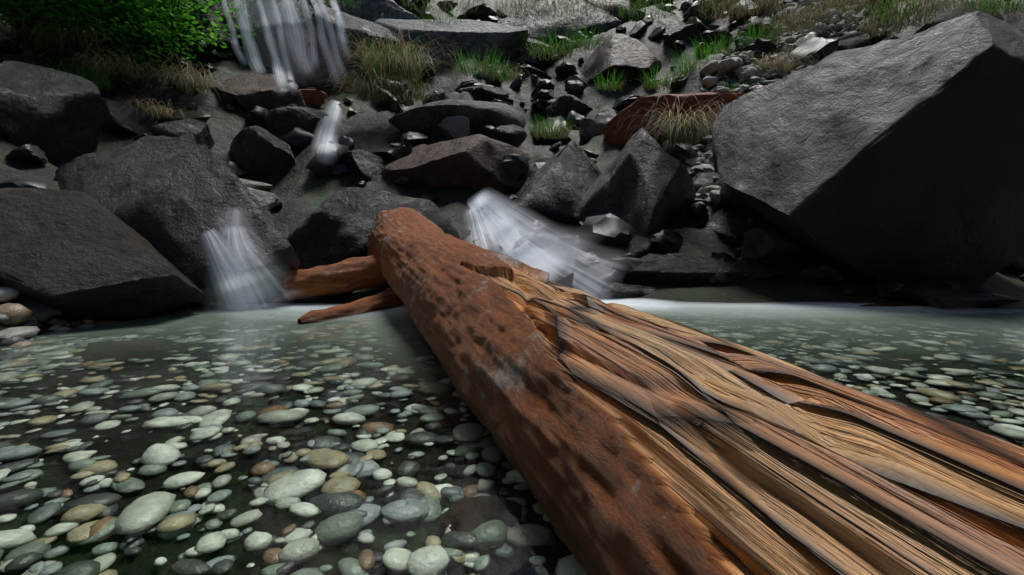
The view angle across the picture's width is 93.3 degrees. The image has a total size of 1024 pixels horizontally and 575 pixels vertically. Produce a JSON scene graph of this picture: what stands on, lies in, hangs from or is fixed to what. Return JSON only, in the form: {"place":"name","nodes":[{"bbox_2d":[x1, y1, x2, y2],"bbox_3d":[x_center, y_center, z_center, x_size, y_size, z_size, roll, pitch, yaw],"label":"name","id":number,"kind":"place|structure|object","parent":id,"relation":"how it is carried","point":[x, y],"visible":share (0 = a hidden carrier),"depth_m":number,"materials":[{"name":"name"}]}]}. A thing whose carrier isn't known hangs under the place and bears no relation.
{"place":"outdoors","nodes":[
{"label":"outdoors","id":0,"kind":"place"},
{"bbox_2d":[0,300,1023,574],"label":"pool water","id":1,"kind":"structure","parent":0,"point":[262,440],"depth_m":1.00,"materials":[{"name":"clear liquid"}]},
{"bbox_2d":[0,0,1023,337],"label":"ground","id":2,"kind":"structure","parent":0,"point":[300,190],"depth_m":5.49,"materials":[{"name":"grey stone"}]},
{"bbox_2d":[0,5,71,48],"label":"bush","id":3,"kind":"object","parent":2,"relation":"on","point":[22,33],"visible":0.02,"depth_m":6.15,"materials":[{"name":"green plant"}]},
{"bbox_2d":[0,61,101,164],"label":"rock","id":4,"kind":"object","parent":2,"relation":"on","point":[54,115],"visible":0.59,"depth_m":3.82,"materials":[{"name":"grey stone"}]},
{"bbox_2d":[0,188,204,320],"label":"rock","id":5,"kind":"object","parent":2,"relation":"on","point":[69,254],"visible":0.84,"depth_m":2.18,"materials":[{"name":"grey stone"}]},
{"bbox_2d":[0,285,255,346],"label":"shore gravel","id":6,"kind":"structure","parent":2,"relation":"on","point":[30,315],"depth_m":2.00,"materials":[{"name":"grey gravel"}]},
{"bbox_2d":[0,0,261,75],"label":"bush","id":7,"kind":"object","parent":2,"relation":"on","point":[54,7],"depth_m":5.94,"materials":[{"name":"green plant"}]},
{"bbox_2d":[101,97,161,134],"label":"rock","id":8,"kind":"object","parent":2,"relation":"on","point":[114,120],"visible":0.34,"depth_m":5.04,"materials":[{"name":"grey stone"}]},
{"bbox_2d":[109,76,181,113],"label":"rock","id":9,"kind":"object","parent":2,"relation":"on","point":[146,91],"visible":0.38,"depth_m":5.60,"materials":[{"name":"grey stone"}]},
{"bbox_2d":[55,133,299,296],"bbox_3d":[-2.101,-0.396,2.953,1.664,1.094,0.758,40,8,8],"label":"boulder","id":10,"kind":"object","parent":2,"relation":"on","point":[173,200],"visible":0.59,"depth_m":2.71,"materials":[{"name":"grey stone"}]},
{"bbox_2d":[150,118,214,148],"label":"rock","id":11,"kind":"object","parent":2,"relation":"on","point":[199,130],"visible":0.41,"depth_m":5.05,"materials":[{"name":"grey stone"}]},
{"bbox_2d":[177,0,245,59],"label":"rock","id":12,"kind":"object","parent":2,"relation":"on","point":[209,47],"visible":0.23,"depth_m":6.87,"materials":[{"name":"grey stone"}]},
{"bbox_2d":[223,0,241,57],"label":"waterfall","id":13,"kind":"structure","parent":2,"relation":"on","point":[236,47],"depth_m":6.84,"materials":[{"name":"white liquid"}]},
{"bbox_2d":[223,161,248,177],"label":"rock","id":14,"kind":"object","parent":2,"relation":"on","point":[238,173],"visible":0.08,"depth_m":5.06,"materials":[{"name":"grey stone"}]},
{"bbox_2d":[180,0,314,77],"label":"rock face","id":15,"kind":"object","parent":2,"relation":"on","point":[256,21],"visible":0.39,"depth_m":7.09},
{"bbox_2d":[302,0,315,60],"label":"waterfall","id":16,"kind":"structure","parent":15,"relation":"on","point":[313,55],"depth_m":7.05,"materials":[{"name":"white liquid"}]},
{"bbox_2d":[235,0,259,66],"bbox_3d":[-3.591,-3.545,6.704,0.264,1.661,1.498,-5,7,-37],"label":"waterfall","id":17,"kind":"structure","parent":2,"relation":"on","point":[252,50],"depth_m":6.89,"materials":[{"name":"white liquid"}]},
{"bbox_2d":[227,227,277,305],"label":"cascade","id":18,"kind":"object","parent":2,"relation":"on","point":[249,292],"visible":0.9,"depth_m":2.52,"materials":[{"name":"liquid"}]},
{"bbox_2d":[239,178,272,190],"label":"pale rock","id":19,"kind":"object","parent":2,"relation":"on","point":[257,185],"visible":0.31,"depth_m":4.92,"materials":[{"name":"grey stone"}]},
{"bbox_2d":[210,73,305,112],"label":"fallen rock","id":20,"kind":"object","parent":2,"relation":"on","point":[247,92],"visible":0.52,"depth_m":6.19,"materials":[{"name":"grey stone"}]},
{"bbox_2d":[230,125,295,176],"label":"rock","id":21,"kind":"object","parent":2,"relation":"on","point":[255,150],"visible":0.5,"depth_m":5.23,"materials":[{"name":"grey stone"}]},
{"bbox_2d":[247,187,278,207],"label":"pale rock","id":22,"kind":"object","parent":2,"relation":"on","point":[265,199],"visible":0.11,"depth_m":4.61,"materials":[{"name":"grey stone"}]},
{"bbox_2d":[257,0,284,84],"bbox_3d":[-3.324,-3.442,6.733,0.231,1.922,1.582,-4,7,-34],"label":"waterfall","id":23,"kind":"structure","parent":2,"relation":"on","point":[278,77],"depth_m":6.92,"materials":[{"name":"white liquid"}]},
{"bbox_2d":[272,0,292,83],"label":"waterfall","id":24,"kind":"structure","parent":2,"relation":"on","point":[288,71],"depth_m":6.95,"materials":[{"name":"white liquid"}]},
{"bbox_2d":[282,0,309,68],"bbox_3d":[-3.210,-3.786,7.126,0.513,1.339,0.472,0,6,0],"label":"waterfall","id":25,"kind":"structure","parent":2,"relation":"on","point":[305,57],"depth_m":7.02,"materials":[{"name":"white liquid"}]},
{"bbox_2d":[263,106,344,142],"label":"fallen rock","id":26,"kind":"object","parent":2,"relation":"on","point":[282,120],"visible":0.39,"depth_m":5.80,"materials":[{"name":"grey stone"}]},
{"bbox_2d":[299,89,327,107],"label":"rock","id":27,"kind":"object","parent":2,"relation":"on","point":[315,98],"visible":0.32,"depth_m":6.75,"materials":[{"name":"red stone"}]},
{"bbox_2d":[312,0,336,74],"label":"waterfall","id":28,"kind":"structure","parent":2,"relation":"on","point":[332,64],"depth_m":7.21,"materials":[{"name":"white liquid"}]},
{"bbox_2d":[321,101,339,156],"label":"waterfall","id":29,"kind":"object","parent":2,"relation":"on","point":[329,132],"visible":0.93,"depth_m":5.77,"materials":[{"name":"white liquid"}]},
{"bbox_2d":[319,0,342,68],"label":"waterfall","id":30,"kind":"structure","parent":2,"relation":"on","point":[337,57],"depth_m":7.31,"materials":[{"name":"white liquid"}]},
{"bbox_2d":[331,0,347,50],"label":"waterfall","id":31,"kind":"structure","parent":2,"relation":"on","point":[344,45],"depth_m":7.35,"materials":[{"name":"white liquid"}]},
{"bbox_2d":[297,1,399,89],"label":"rock face","id":32,"kind":"object","parent":2,"relation":"on","point":[354,25],"visible":0.21,"depth_m":7.47},
{"bbox_2d":[342,149,387,180],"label":"rock","id":33,"kind":"object","parent":2,"relation":"on","point":[362,165],"visible":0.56,"depth_m":5.13,"materials":[{"name":"grey stone"}]},
{"bbox_2d":[310,0,420,21],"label":"rock face","id":34,"kind":"object","parent":2,"relation":"on","point":[371,10],"visible":0.09,"depth_m":9.95},
{"bbox_2d":[287,187,462,269],"bbox_3d":[-1.177,-0.357,4.032,1.477,0.900,1.013,3,7,23],"label":"rock","id":35,"kind":"object","parent":2,"relation":"on","point":[337,226],"visible":0.49,"depth_m":3.63,"materials":[{"name":"grey stone"}]},
{"bbox_2d":[373,19,528,63],"bbox_3d":[-1.457,-4.268,8.958,3.609,1.388,1.249,-6,0,1],"label":"rock face","id":36,"kind":"object","parent":2,"relation":"on","point":[505,39],"visible":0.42,"depth_m":8.60},
{"bbox_2d":[388,99,526,132],"bbox_3d":[-0.683,-2.079,6.170,1.632,0.604,0.801,1,6,13],"label":"grey rock","id":37,"kind":"object","parent":2,"relation":"on","point":[480,115],"visible":0.51,"depth_m":5.94,"materials":[{"name":"grey stone"}]},
{"bbox_2d":[382,134,538,195],"bbox_3d":[-0.560,-1.228,5.353,1.477,0.757,1.392,-5,8,-42],"label":"rock","id":38,"kind":"object","parent":2,"relation":"on","point":[474,161],"visible":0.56,"depth_m":4.91,"materials":[{"name":"stone"}]},
{"bbox_2d":[457,84,508,101],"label":"rock","id":39,"kind":"object","parent":2,"relation":"on","point":[486,93],"visible":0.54,"depth_m":7.30,"materials":[{"name":"grey stone"}]},
{"bbox_2d":[483,125,526,147],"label":"rock","id":40,"kind":"object","parent":2,"relation":"on","point":[514,135],"visible":0.59,"depth_m":5.73,"materials":[{"name":"grey stone"}]},
{"bbox_2d":[0,0,1023,310],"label":"rubble stones","id":41,"kind":"object","parent":2,"relation":"on","point":[608,230],"visible":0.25,"depth_m":5.72,"materials":[{"name":"grey stone"}]},
{"bbox_2d":[0,0,1023,153],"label":"dry grass blades","id":42,"kind":"object","parent":2,"relation":"on","point":[681,129],"visible":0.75,"depth_m":6.10,"materials":[{"name":"plant"}]},
{"bbox_2d":[468,194,557,271],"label":"waterfall","id":43,"kind":"structure","parent":2,"relation":"on","point":[541,261],"depth_m":4.00,"materials":[{"name":"white liquid"}]},
{"bbox_2d":[470,209,496,249],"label":"cascade","id":44,"kind":"object","parent":43,"relation":"attached to","point":[482,236],"visible":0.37,"depth_m":4.04,"materials":[{"name":"liquid"}]},
{"bbox_2d":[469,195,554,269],"bbox_3d":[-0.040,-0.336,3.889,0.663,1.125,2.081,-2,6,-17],"label":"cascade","id":45,"kind":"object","parent":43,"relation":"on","point":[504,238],"visible":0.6,"depth_m":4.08,"materials":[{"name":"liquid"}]},
{"bbox_2d":[20,0,1023,144],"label":"green grass blades","id":46,"kind":"object","parent":2,"relation":"on","point":[474,69],"visible":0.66,"depth_m":6.68,"materials":[{"name":"green plant"}]},
{"bbox_2d":[509,38,554,63],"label":"rock","id":47,"kind":"object","parent":2,"relation":"on","point":[521,49],"visible":0.09,"depth_m":9.09,"materials":[{"name":"grey stone"}]},
{"bbox_2d":[530,89,554,101],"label":"rock","id":48,"kind":"object","parent":2,"relation":"on","point":[550,95],"visible":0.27,"depth_m":7.88,"materials":[{"name":"grey stone"}]},
{"bbox_2d":[515,236,572,255],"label":"cascade rock","id":49,"kind":"object","parent":2,"relation":"on","point":[559,251],"visible":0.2,"depth_m":3.83,"materials":[{"name":"grey stone"}]},
{"bbox_2d":[482,201,606,297],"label":"cascade","id":50,"kind":"object","parent":2,"relation":"on","point":[589,283],"visible":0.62,"depth_m":3.59,"materials":[{"name":"liquid"}]},
{"bbox_2d":[506,140,601,226],"bbox_3d":[0.533,-0.954,5.157,1.501,1.111,1.180,-3,7,-29],"label":"rock","id":51,"kind":"object","parent":2,"relation":"on","point":[554,188],"visible":0.49,"depth_m":4.60,"materials":[{"name":"grey stone"}]},
{"bbox_2d":[497,0,623,43],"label":"rock face","id":52,"kind":"object","parent":2,"relation":"on","point":[560,28],"visible":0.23,"depth_m":9.96},
{"bbox_2d":[541,94,592,119],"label":"rock","id":53,"kind":"object","parent":2,"relation":"on","point":[563,106],"visible":0.54,"depth_m":7.46,"materials":[{"name":"grey stone"}]},
{"bbox_2d":[579,118,607,141],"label":"rock","id":54,"kind":"object","parent":2,"relation":"on","point":[592,127],"visible":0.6,"depth_m":6.56,"materials":[{"name":"grey stone"}]},
{"bbox_2d":[589,0,637,22],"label":"rock","id":55,"kind":"object","parent":2,"relation":"on","point":[615,13],"visible":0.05,"depth_m":9.99,"materials":[{"name":"grey stone"}]},
{"bbox_2d":[574,234,657,257],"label":"rock","id":56,"kind":"object","parent":2,"relation":"on","point":[637,245],"visible":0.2,"depth_m":3.91,"materials":[{"name":"grey stone"}]},
{"bbox_2d":[578,281,656,298],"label":"rock behind log","id":57,"kind":"object","parent":2,"relation":"on","point":[609,290],"visible":0.38,"depth_m":3.07,"materials":[{"name":"grey stone"}]},
{"bbox_2d":[580,34,661,83],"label":"dark rock","id":58,"kind":"object","parent":2,"relation":"on","point":[628,57],"visible":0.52,"depth_m":7.88,"materials":[{"name":"grey stone"}]},
{"bbox_2d":[599,298,653,304],"bbox_3d":[0.449,0.086,2.911,1.193,0.001,0.823,4,7,33],"label":"water foam","id":59,"kind":"object","parent":2,"relation":"on","point":[624,301],"visible":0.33,"depth_m":2.92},
{"bbox_2d":[574,128,695,236],"bbox_3d":[1.202,-0.852,4.621,1.137,1.202,1.009,-5,8,-38],"label":"rock","id":60,"kind":"object","parent":2,"relation":"on","point":[647,189],"visible":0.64,"depth_m":4.19,"materials":[{"name":"grey stone"}]},
{"bbox_2d":[281,207,1023,574],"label":"fallen log","id":61,"kind":"object","parent":2,"relation":"on","point":[629,439],"visible":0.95,"depth_m":0.56,"materials":[{"name":"brown wood"}]},
{"bbox_2d":[603,92,746,144],"bbox_3d":[1.909,-2.021,6.090,1.497,0.882,1.442,-1,6,-8],"label":"red rock","id":62,"kind":"object","parent":2,"relation":"on","point":[628,113],"visible":0.37,"depth_m":5.56,"materials":[{"name":"red stone"}]},
{"bbox_2d":[663,24,704,45],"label":"dark rock","id":63,"kind":"object","parent":2,"relation":"on","point":[692,32],"visible":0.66,"depth_m":7.97,"materials":[{"name":"grey stone"}]},
{"bbox_2d":[611,252,780,282],"bbox_3d":[1.294,-0.111,3.551,1.267,0.270,0.691,0,0,0],"label":"rock","id":64,"kind":"object","parent":2,"relation":"on","point":[691,267],"visible":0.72,"depth_m":3.28,"materials":[{"name":"grey stone"}]},
{"bbox_2d":[691,171,722,191],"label":"rock","id":65,"kind":"object","parent":2,"relation":"on","point":[702,179],"visible":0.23,"depth_m":4.67,"materials":[{"name":"grey stone"}]},
{"bbox_2d":[703,206,760,244],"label":"rock","id":66,"kind":"object","parent":2,"relation":"on","point":[728,225],"visible":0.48,"depth_m":4.12,"materials":[{"name":"grey stone"}]},
{"bbox_2d":[719,182,774,224],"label":"rock","id":67,"kind":"object","parent":2,"relation":"on","point":[731,198],"visible":0.12,"depth_m":4.13,"materials":[{"name":"grey stone"}]},
{"bbox_2d":[740,227,804,260],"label":"rock","id":68,"kind":"object","parent":2,"relation":"on","point":[759,243],"visible":0.83,"depth_m":3.67,"materials":[{"name":"grey stone"}]},
{"bbox_2d":[685,0,890,205],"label":"scree stones","id":69,"kind":"object","parent":2,"relation":"on","point":[720,69],"visible":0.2,"depth_m":6.30,"materials":[{"name":"grey stone"}]},
{"bbox_2d":[836,34,873,50],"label":"rock","id":70,"kind":"object","parent":2,"relation":"on","point":[854,42],"visible":0.09,"depth_m":7.04,"materials":[{"name":"grey stone"}]},
{"bbox_2d":[712,11,1023,283],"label":"rock","id":71,"kind":"object","parent":2,"relation":"on","point":[900,160],"visible":0.84,"depth_m":2.87,"materials":[{"name":"grey stone"}]},
{"bbox_2d":[857,303,917,307],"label":"rock","id":72,"kind":"object","parent":2,"relation":"on","point":[892,305],"visible":0.31,"depth_m":2.75,"materials":[{"name":"grey stone"}]},
{"bbox_2d":[893,287,1022,309],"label":"rock","id":73,"kind":"object","parent":2,"relation":"on","point":[942,298],"visible":0.81,"depth_m":2.66,"materials":[{"name":"grey stone"}]},
{"bbox_2d":[913,1,1003,34],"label":"rock","id":74,"kind":"object","parent":2,"relation":"on","point":[953,13],"visible":0.2,"depth_m":6.00,"materials":[{"name":"grey stone"}]},
{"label":"cascade base","id":75,"kind":"object","parent":2,"relation":"on","visible":0},
{"bbox_2d":[205,232,258,305],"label":"cascade","id":76,"kind":"object","parent":75,"relation":"attached to","point":[233,285],"visible":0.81,"depth_m":2.53,"materials":[{"name":"liquid"}]}
]}

